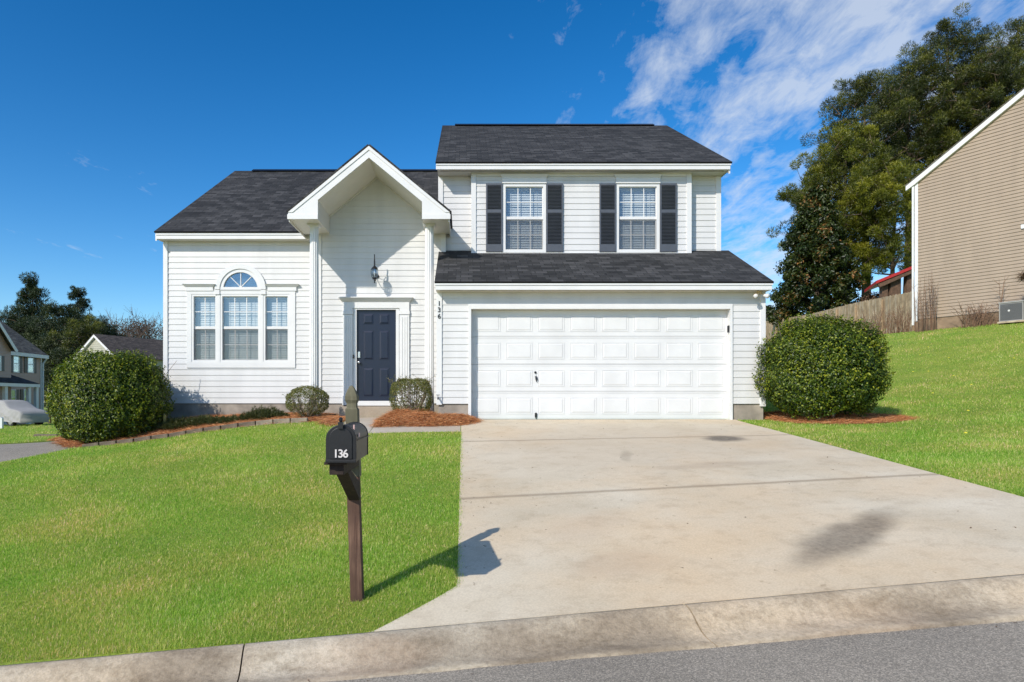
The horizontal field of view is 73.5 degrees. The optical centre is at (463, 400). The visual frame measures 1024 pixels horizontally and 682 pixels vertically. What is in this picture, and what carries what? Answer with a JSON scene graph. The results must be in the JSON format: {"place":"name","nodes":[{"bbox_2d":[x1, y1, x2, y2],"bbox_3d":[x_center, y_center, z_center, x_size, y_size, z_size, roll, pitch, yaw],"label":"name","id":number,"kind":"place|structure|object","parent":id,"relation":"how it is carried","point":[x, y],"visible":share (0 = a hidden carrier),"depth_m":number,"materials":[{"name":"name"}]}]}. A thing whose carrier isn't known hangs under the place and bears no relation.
{"place":"outdoors","nodes":[
{"label":"outdoors","id":0,"kind":"place"},
{"bbox_2d":[0,423,65,443],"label":"grass","id":1,"kind":"structure","parent":0,"point":[13,436],"depth_m":27.26,"materials":[{"name":"green plant"}]},
{"bbox_2d":[0,441,73,461],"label":"side street","id":2,"kind":"structure","parent":0,"point":[8,452],"depth_m":13.02,"materials":[{"name":"grey asphalt"}]},
{"bbox_2d":[345,417,460,432],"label":"walkway","id":3,"kind":"structure","parent":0,"point":[367,421],"depth_m":11.97,"materials":[{"name":"concrete"}]},
{"bbox_2d":[0,323,1023,665],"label":"lawn","id":4,"kind":"structure","parent":0,"point":[934,365],"depth_m":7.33,"materials":[{"name":"green plant"}]},
{"bbox_2d":[0,417,3,428],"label":"marker post","id":5,"kind":"object","parent":4,"relation":"on","point":[1,422],"visible":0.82,"depth_m":32.96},
{"bbox_2d":[0,306,39,342],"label":"pine tree","id":6,"kind":"object","parent":4,"relation":"on","point":[15,321],"visible":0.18,"depth_m":69.33,"materials":[{"name":"green plant"}]},
{"bbox_2d":[0,320,48,424],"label":"house","id":7,"kind":"structure","parent":4,"relation":"on","point":[21,370],"depth_m":49.17,"materials":[{"name":"plastic"}]},
{"bbox_2d":[0,356,1,370],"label":"window","id":8,"kind":"structure","parent":7,"relation":"in","point":[0,356],"depth_m":45.65,"materials":[{"name":"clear glass"}]},
{"bbox_2d":[11,389,15,399],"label":"window","id":9,"kind":"structure","parent":7,"relation":"in","point":[13,391],"depth_m":48.77,"materials":[{"name":"clear glass"}]},
{"bbox_2d":[13,355,19,372],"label":"window","id":10,"kind":"structure","parent":7,"relation":"in","point":[16,359],"depth_m":49.10,"materials":[{"name":"clear glass"}]},
{"bbox_2d":[23,389,25,400],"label":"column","id":11,"kind":"structure","parent":7,"relation":"in","point":[24,390],"depth_m":49.99,"materials":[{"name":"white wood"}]},
{"bbox_2d":[27,357,33,372],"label":"window","id":12,"kind":"structure","parent":7,"relation":"in","point":[30,360],"depth_m":50.68,"materials":[{"name":"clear glass"}]},
{"bbox_2d":[0,400,49,425],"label":"covered car","id":13,"kind":"object","parent":4,"relation":"on","point":[13,412],"visible":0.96,"depth_m":36.95,"materials":[{"name":"fabric"}]},
{"bbox_2d":[2,271,58,335],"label":"pine tree","id":14,"kind":"object","parent":4,"relation":"on","point":[29,292],"visible":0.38,"depth_m":71.49,"materials":[{"name":"green plant"}]},
{"bbox_2d":[33,434,59,436],"bbox_3d":[-14.993,1.269,24.510,0.891,0.150,0.220,0,0,0],"label":"kerb stone","id":15,"kind":"object","parent":4,"relation":"on","point":[34,435],"visible":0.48,"depth_m":24.40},
{"bbox_2d":[32,332,74,422],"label":"pine tree","id":16,"kind":"object","parent":4,"relation":"on","point":[49,351],"visible":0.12,"depth_m":64.93,"materials":[{"name":"green plant"}]},
{"bbox_2d":[21,299,96,420],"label":"pine tree","id":17,"kind":"object","parent":4,"relation":"on","point":[56,321],"visible":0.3,"depth_m":69.02,"materials":[{"name":"green plant"}]},
{"bbox_2d":[44,345,80,404],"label":"pine tree","id":18,"kind":"object","parent":4,"relation":"on","point":[61,354],"visible":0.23,"depth_m":61.86,"materials":[{"name":"green plant"}]},
{"bbox_2d":[35,314,106,369],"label":"pine tree","id":19,"kind":"object","parent":4,"relation":"on","point":[86,332],"visible":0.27,"depth_m":64.89,"materials":[{"name":"green plant"}]},
{"bbox_2d":[67,285,93,326],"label":"pine tree","id":20,"kind":"object","parent":4,"relation":"on","point":[81,303],"visible":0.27,"depth_m":75.84,"materials":[{"name":"green plant"}]},
{"bbox_2d":[82,442,98,447],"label":"edging block","id":21,"kind":"structure","parent":4,"relation":"on","point":[90,444],"depth_m":13.13,"materials":[{"name":"concrete"}]},
{"bbox_2d":[99,440,116,445],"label":"edging block","id":22,"kind":"structure","parent":4,"relation":"on","point":[106,443],"depth_m":13.13,"materials":[{"name":"concrete"}]},
{"bbox_2d":[92,314,124,336],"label":"pine tree","id":23,"kind":"object","parent":4,"relation":"on","point":[109,330],"visible":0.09,"depth_m":79.24,"materials":[{"name":"green plant"}]},
{"bbox_2d":[43,345,176,443],"bbox_3d":[-7.256,0.068,14.030,2.441,2.390,2.317,0,0,0],"label":"round bush","id":24,"kind":"object","parent":4,"relation":"on","point":[101,394],"visible":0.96,"depth_m":13.40,"materials":[{"name":"green plant"}]},
{"bbox_2d":[59,334,164,414],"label":"cream house","id":25,"kind":"structure","parent":4,"relation":"on","point":[97,342],"depth_m":61.19,"materials":[{"name":"plastic"}]},
{"bbox_2d":[102,313,132,333],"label":"bare tree","id":26,"kind":"object","parent":4,"relation":"on","point":[116,319],"visible":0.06,"depth_m":90.01,"materials":[{"name":"brown plant"}]},
{"bbox_2d":[117,438,133,443],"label":"edging block","id":27,"kind":"structure","parent":4,"relation":"on","point":[125,440],"depth_m":13.13,"materials":[{"name":"concrete"}]},
{"bbox_2d":[106,314,162,338],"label":"bare tree","id":28,"kind":"object","parent":4,"relation":"on","point":[120,331],"visible":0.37,"depth_m":87.13,"materials":[{"name":"brown plant"}]},
{"bbox_2d":[118,307,162,337],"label":"bare tree","id":29,"kind":"object","parent":4,"relation":"on","point":[135,326],"visible":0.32,"depth_m":82.79,"materials":[{"name":"brown plant"}]},
{"bbox_2d":[119,312,162,338],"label":"bare tree","id":30,"kind":"object","parent":4,"relation":"on","point":[151,324],"visible":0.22,"depth_m":93.22,"materials":[{"name":"brown plant"}]},
{"bbox_2d":[121,317,162,339],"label":"bare tree","id":31,"kind":"object","parent":4,"relation":"on","point":[141,330],"visible":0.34,"depth_m":86.47,"materials":[{"name":"plant"}]},
{"bbox_2d":[134,436,151,441],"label":"edging block","id":32,"kind":"structure","parent":4,"relation":"on","point":[139,439],"depth_m":13.13,"materials":[{"name":"concrete"}]},
{"bbox_2d":[152,433,168,439],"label":"edging block","id":33,"kind":"structure","parent":4,"relation":"on","point":[162,436],"depth_m":13.13,"materials":[{"name":"concrete"}]},
{"bbox_2d":[169,430,186,437],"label":"edging block","id":34,"kind":"structure","parent":4,"relation":"on","point":[177,433],"depth_m":13.13,"materials":[{"name":"concrete"}]},
{"bbox_2d":[44,411,345,448],"bbox_3d":[-5.416,0.553,13.880,6.620,0.833,3.135,0,0,0],"label":"pine straw","id":35,"kind":"object","parent":4,"relation":"on","point":[326,419],"visible":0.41,"depth_m":13.55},
{"bbox_2d":[152,415,198,429],"bbox_3d":[-5.823,0.455,14.054,1.174,0.385,0.810,0,0,0],"label":"juniper","id":36,"kind":"object","parent":35,"relation":"on","point":[172,423],"visible":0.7,"depth_m":13.84,"materials":[{"name":"green plant"}]},
{"bbox_2d":[184,414,222,425],"bbox_3d":[-5.271,0.407,14.051,1.091,0.344,0.821,0,0,0],"label":"juniper","id":37,"kind":"object","parent":35,"relation":"on","point":[206,419],"visible":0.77,"depth_m":13.84,"materials":[{"name":"green plant"}]},
{"bbox_2d":[218,414,242,423],"bbox_3d":[-4.737,0.393,14.045,0.727,0.282,0.824,0,0,0],"label":"juniper","id":38,"kind":"object","parent":35,"relation":"on","point":[231,418],"visible":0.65,"depth_m":13.83,"materials":[{"name":"green plant"}]},
{"bbox_2d":[238,404,291,420],"bbox_3d":[-4.097,0.263,14.049,1.179,0.420,0.824,0,0,0],"label":"juniper","id":39,"kind":"object","parent":35,"relation":"on","point":[261,413],"visible":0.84,"depth_m":13.88,"materials":[{"name":"green plant"}]},
{"bbox_2d":[282,384,329,417],"bbox_3d":[-3.160,-0.003,13.676,0.950,0.722,0.846,0,0,0],"label":"boxwood shrub","id":40,"kind":"object","parent":35,"relation":"on","point":[321,394],"visible":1,"depth_m":13.55,"materials":[{"name":"green plant"}]},
{"bbox_2d":[186,428,203,434],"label":"edging block","id":41,"kind":"structure","parent":4,"relation":"on","point":[194,430],"depth_m":13.13,"materials":[{"name":"concrete"}]},
{"bbox_2d":[204,425,220,432],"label":"edging block","id":42,"kind":"structure","parent":4,"relation":"on","point":[215,428],"depth_m":13.13,"materials":[{"name":"concrete"}]},
{"bbox_2d":[221,423,238,429],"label":"edging block","id":43,"kind":"structure","parent":4,"relation":"on","point":[228,426],"depth_m":13.13,"materials":[{"name":"stone"}]},
{"bbox_2d":[239,421,255,427],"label":"edging block","id":44,"kind":"structure","parent":4,"relation":"on","point":[253,423],"depth_m":13.13,"materials":[{"name":"concrete"}]},
{"bbox_2d":[256,419,272,424],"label":"edging block","id":45,"kind":"structure","parent":4,"relation":"on","point":[261,422],"depth_m":13.13,"materials":[{"name":"concrete"}]},
{"bbox_2d":[273,418,290,423],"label":"edging block","id":46,"kind":"structure","parent":4,"relation":"on","point":[285,421],"depth_m":13.13,"materials":[{"name":"concrete"}]},
{"bbox_2d":[291,418,307,422],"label":"edging block","id":47,"kind":"structure","parent":4,"relation":"on","point":[296,420],"depth_m":13.13,"materials":[{"name":"concrete"}]},
{"bbox_2d":[324,385,369,601],"bbox_3d":[-0.766,0.788,4.597,0.204,1.800,0.794,0,0,0],"label":"mailbox post","id":48,"kind":"object","parent":4,"relation":"on","point":[346,447],"visible":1,"depth_m":4.80,"materials":[{"name":"brown wood"}]},
{"bbox_2d":[325,417,356,462],"bbox_3d":[-0.760,0.242,4.226,0.189,0.281,0.052,0,0,0],"label":"door","id":49,"kind":"structure","parent":48,"relation":"in","point":[341,440],"depth_m":4.21,"materials":[{"name":"paint"}]},
{"bbox_2d":[386,373,435,411],"bbox_3d":[-1.037,-0.102,13.436,1.013,0.876,0.789,0,0,0],"label":"boxwood shrub","id":50,"kind":"object","parent":4,"relation":"on","point":[421,383],"visible":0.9,"depth_m":13.30,"materials":[{"name":"green plant"}]},
{"bbox_2d":[369,405,483,427],"bbox_3d":[-0.662,0.305,13.065,2.254,0.486,2.203,0,0,0],"label":"pine straw","id":51,"kind":"object","parent":4,"relation":"on","point":[411,418],"visible":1,"depth_m":12.36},
{"bbox_2d":[154,124,773,419],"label":"house","id":52,"kind":"structure","parent":4,"relation":"on","point":[551,271],"depth_m":14.61,"materials":[{"name":"white plastic"}]},
{"bbox_2d":[192,294,216,361],"bbox_3d":[-5.742,-1.609,15.279,0.571,1.503,0.342,0,0,0],"label":"window","id":53,"kind":"structure","parent":52,"relation":"in","point":[204,306],"depth_m":15.24,"materials":[{"name":"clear glass"}]},
{"bbox_2d":[220,294,259,361],"bbox_3d":[-4.951,-1.609,15.279,0.884,1.503,0.342,0,0,0],"label":"window","id":54,"kind":"structure","parent":52,"relation":"in","point":[239,313],"depth_m":15.24,"materials":[{"name":"clear glass"}]},
{"bbox_2d":[224,273,256,286],"bbox_3d":[-4.946,-2.685,15.183,0.880,0.437,0.114,0,0,0],"label":"arched window","id":55,"kind":"structure","parent":52,"relation":"in","point":[238,279],"depth_m":15.23,"materials":[{"name":"clear glass"}]},
{"bbox_2d":[263,294,289,361],"bbox_3d":[-4.148,-1.609,15.279,0.586,1.503,0.342,0,0,0],"label":"window","id":56,"kind":"structure","parent":52,"relation":"in","point":[276,307],"depth_m":15.24,"materials":[{"name":"clear glass"}]},
{"bbox_2d":[371,254,378,282],"bbox_3d":[-1.889,-2.792,14.532,0.150,0.615,0.376,0,0,0],"label":"wall lantern","id":57,"kind":"object","parent":52,"relation":"attached to","point":[374,275],"depth_m":14.41,"materials":[{"name":"black metal"}]},
{"bbox_2d":[357,310,395,400],"bbox_3d":[-1.889,-0.982,14.739,0.848,1.963,0.113,0,0,0],"label":"front door","id":58,"kind":"structure","parent":52,"relation":"in","point":[376,329],"depth_m":14.75,"materials":[{"name":"paint"}]},
{"bbox_2d":[503,184,545,251],"bbox_3d":[1.289,-3.910,14.769,0.926,1.470,0.342,0,0,0],"label":"window","id":59,"kind":"structure","parent":52,"relation":"in","point":[524,205],"depth_m":14.73,"materials":[{"name":"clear glass"}]},
{"bbox_2d":[471,310,726,419],"bbox_3d":[2.580,-0.690,13.052,4.891,2.107,0.076,0,0,0],"label":"garage door","id":60,"kind":"structure","parent":52,"relation":"in","point":[543,392],"depth_m":13.05,"materials":[{"name":"paint"}]},
{"bbox_2d":[616,184,659,251],"bbox_3d":[3.717,-3.910,14.769,0.932,1.470,0.342,0,0,0],"label":"window","id":61,"kind":"structure","parent":52,"relation":"in","point":[637,205],"depth_m":14.73,"materials":[{"name":"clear glass"}]},
{"bbox_2d":[753,291,769,297],"bbox_3d":[5.539,-1.980,12.768,0.304,0.150,0.204,0,0,0],"label":"flood light","id":62,"kind":"object","parent":52,"relation":"attached to","point":[763,295],"visible":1,"depth_m":12.70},
{"bbox_2d":[0,574,1023,681],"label":"kerb","id":63,"kind":"structure","parent":4,"relation":"on","point":[926,605],"depth_m":4.25,"materials":[{"name":"concrete"}]},
{"bbox_2d":[766,184,868,326],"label":"magnolia tree","id":64,"kind":"object","parent":4,"relation":"on","point":[814,263],"visible":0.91,"depth_m":47.96,"materials":[{"name":"green plant"}]},
{"bbox_2d":[751,310,895,419],"bbox_3d":[6.536,-0.512,12.534,2.349,2.341,2.162,0,0,0],"label":"round bush","id":65,"kind":"object","parent":4,"relation":"on","point":[828,362],"visible":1,"depth_m":11.93,"materials":[{"name":"green plant"}]},
{"bbox_2d":[766,147,882,249],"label":"pine tree","id":66,"kind":"object","parent":4,"relation":"on","point":[842,174],"visible":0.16,"depth_m":52.35,"materials":[{"name":"green plant"}]},
{"bbox_2d":[775,119,902,301],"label":"pine tree","id":67,"kind":"object","parent":4,"relation":"on","point":[860,165],"visible":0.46,"depth_m":50.51,"materials":[{"name":"green plant"}]},
{"bbox_2d":[766,291,914,340],"bbox_3d":[21.987,-4.647,42.153,0.426,3.320,24.222,0,0,9],"label":"plank fence","id":68,"kind":"object","parent":4,"relation":"on","point":[904,301],"visible":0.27,"depth_m":34.42,"materials":[{"name":"brown wood"}]},
{"bbox_2d":[763,407,921,424],"bbox_3d":[6.978,0.273,12.887,2.769,0.390,2.532,0,0,0],"label":"pine straw","id":69,"kind":"object","parent":4,"relation":"on","point":[782,417],"visible":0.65,"depth_m":12.26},
{"bbox_2d":[800,69,925,296],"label":"pine tree","id":70,"kind":"object","parent":4,"relation":"on","point":[863,87],"visible":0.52,"depth_m":53.75,"materials":[{"name":"green plant"}]},
{"bbox_2d":[857,291,878,301],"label":"dry tree","id":71,"kind":"object","parent":4,"relation":"on","point":[872,296],"visible":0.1,"depth_m":40.97,"materials":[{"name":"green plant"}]},
{"bbox_2d":[830,151,924,276],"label":"pine tree","id":72,"kind":"object","parent":4,"relation":"on","point":[899,170],"visible":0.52,"depth_m":49.10,"materials":[{"name":"green plant"}]},
{"bbox_2d":[738,322,1023,496],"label":"grass","id":73,"kind":"structure","parent":4,"relation":"on","point":[1008,469],"depth_m":10.73,"materials":[{"name":"green plant"}]},
{"bbox_2d":[856,302,914,334],"bbox_3d":[18.319,-3.468,29.281,2.467,1.540,1.869,0,0,0],"label":"dry brush","id":74,"kind":"object","parent":4,"relation":"on","point":[898,323],"visible":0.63,"depth_m":29.14,"materials":[{"name":"brown plant"}]},
{"bbox_2d":[864,265,914,297],"bbox_3d":[25.619,-5.769,40.600,4.161,4.592,3.200,0,0,0],"label":"shelter","id":75,"kind":"object","parent":4,"relation":"on","point":[889,285],"visible":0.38,"depth_m":39.30,"materials":[{"name":"red metal"}]},
{"bbox_2d":[868,47,962,292],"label":"pine tree","id":76,"kind":"object","parent":4,"relation":"on","point":[930,147],"visible":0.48,"depth_m":55.33,"materials":[{"name":"green plant"}]},
{"bbox_2d":[912,273,938,332],"bbox_3d":[18.016,-3.850,26.638,1.072,2.500,0.605,0,0,0],"label":"dry brush","id":77,"kind":"object","parent":4,"relation":"on","point":[921,315],"visible":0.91,"depth_m":26.64,"materials":[{"name":"brown plant"}]},
{"bbox_2d":[873,1,1023,172],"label":"pine tree","id":78,"kind":"object","parent":4,"relation":"on","point":[952,43],"visible":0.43,"depth_m":55.45,"materials":[{"name":"green plant"}]},
{"bbox_2d":[905,88,1023,331],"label":"neighbour house","id":79,"kind":"structure","parent":4,"relation":"on","point":[969,216],"depth_m":25.73,"materials":[{"name":"beige plastic"}]},
{"bbox_2d":[949,300,991,327],"bbox_3d":[18.853,-3.193,25.455,1.465,1.084,1.058,0,0,0],"label":"dry brush","id":80,"kind":"object","parent":4,"relation":"on","point":[975,318],"visible":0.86,"depth_m":25.32,"materials":[{"name":"brown plant"}]},
{"bbox_2d":[920,48,1023,151],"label":"pine tree","id":81,"kind":"object","parent":4,"relation":"on","point":[1002,77],"visible":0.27,"depth_m":54.00,"materials":[{"name":"green plant"}]},
{"bbox_2d":[941,15,1023,131],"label":"pine tree","id":82,"kind":"object","parent":4,"relation":"on","point":[1015,38],"visible":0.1,"depth_m":61.27,"materials":[{"name":"green plant"}]},
{"bbox_2d":[972,313,998,326],"bbox_3d":[19.187,-3.004,24.973,1.190,0.726,0.416,0,0,0],"label":"dry brush","id":83,"kind":"object","parent":4,"relation":"on","point":[990,320],"visible":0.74,"depth_m":24.96,"materials":[{"name":"brown plant"}]},
{"bbox_2d":[992,278,1009,306],"bbox_3d":[19.329,-3.626,24.652,0.628,1.828,0.313,0,0,10],"label":"dry brush","id":84,"kind":"object","parent":4,"relation":"on","point":[1002,296],"visible":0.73,"depth_m":24.61,"materials":[{"name":"brown plant"}]},
{"bbox_2d":[997,300,1023,323],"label":"air conditioner","id":85,"kind":"object","parent":4,"relation":"on","point":[1011,311],"visible":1,"depth_m":24.01,"materials":[{"name":"metal"}]},
{"bbox_2d":[1014,271,1023,284],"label":"dry plant","id":86,"kind":"object","parent":4,"relation":"on","point":[1021,278],"visible":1,"depth_m":23.52,"materials":[{"name":"brown plant"}]},
{"bbox_2d":[0,0,1023,401],"label":"sky","id":87,"kind":"structure","parent":0,"point":[117,116],"materials":[{"name":"blue"}]},
{"bbox_2d":[326,621,1023,681],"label":"street","id":88,"kind":"structure","parent":0,"point":[991,652],"depth_m":3.79,"materials":[{"name":"grey asphalt"}]},
{"bbox_2d":[372,419,1023,631],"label":"driveway","id":89,"kind":"structure","parent":0,"point":[612,513],"depth_m":6.08,"materials":[{"name":"concrete"}]}
]}

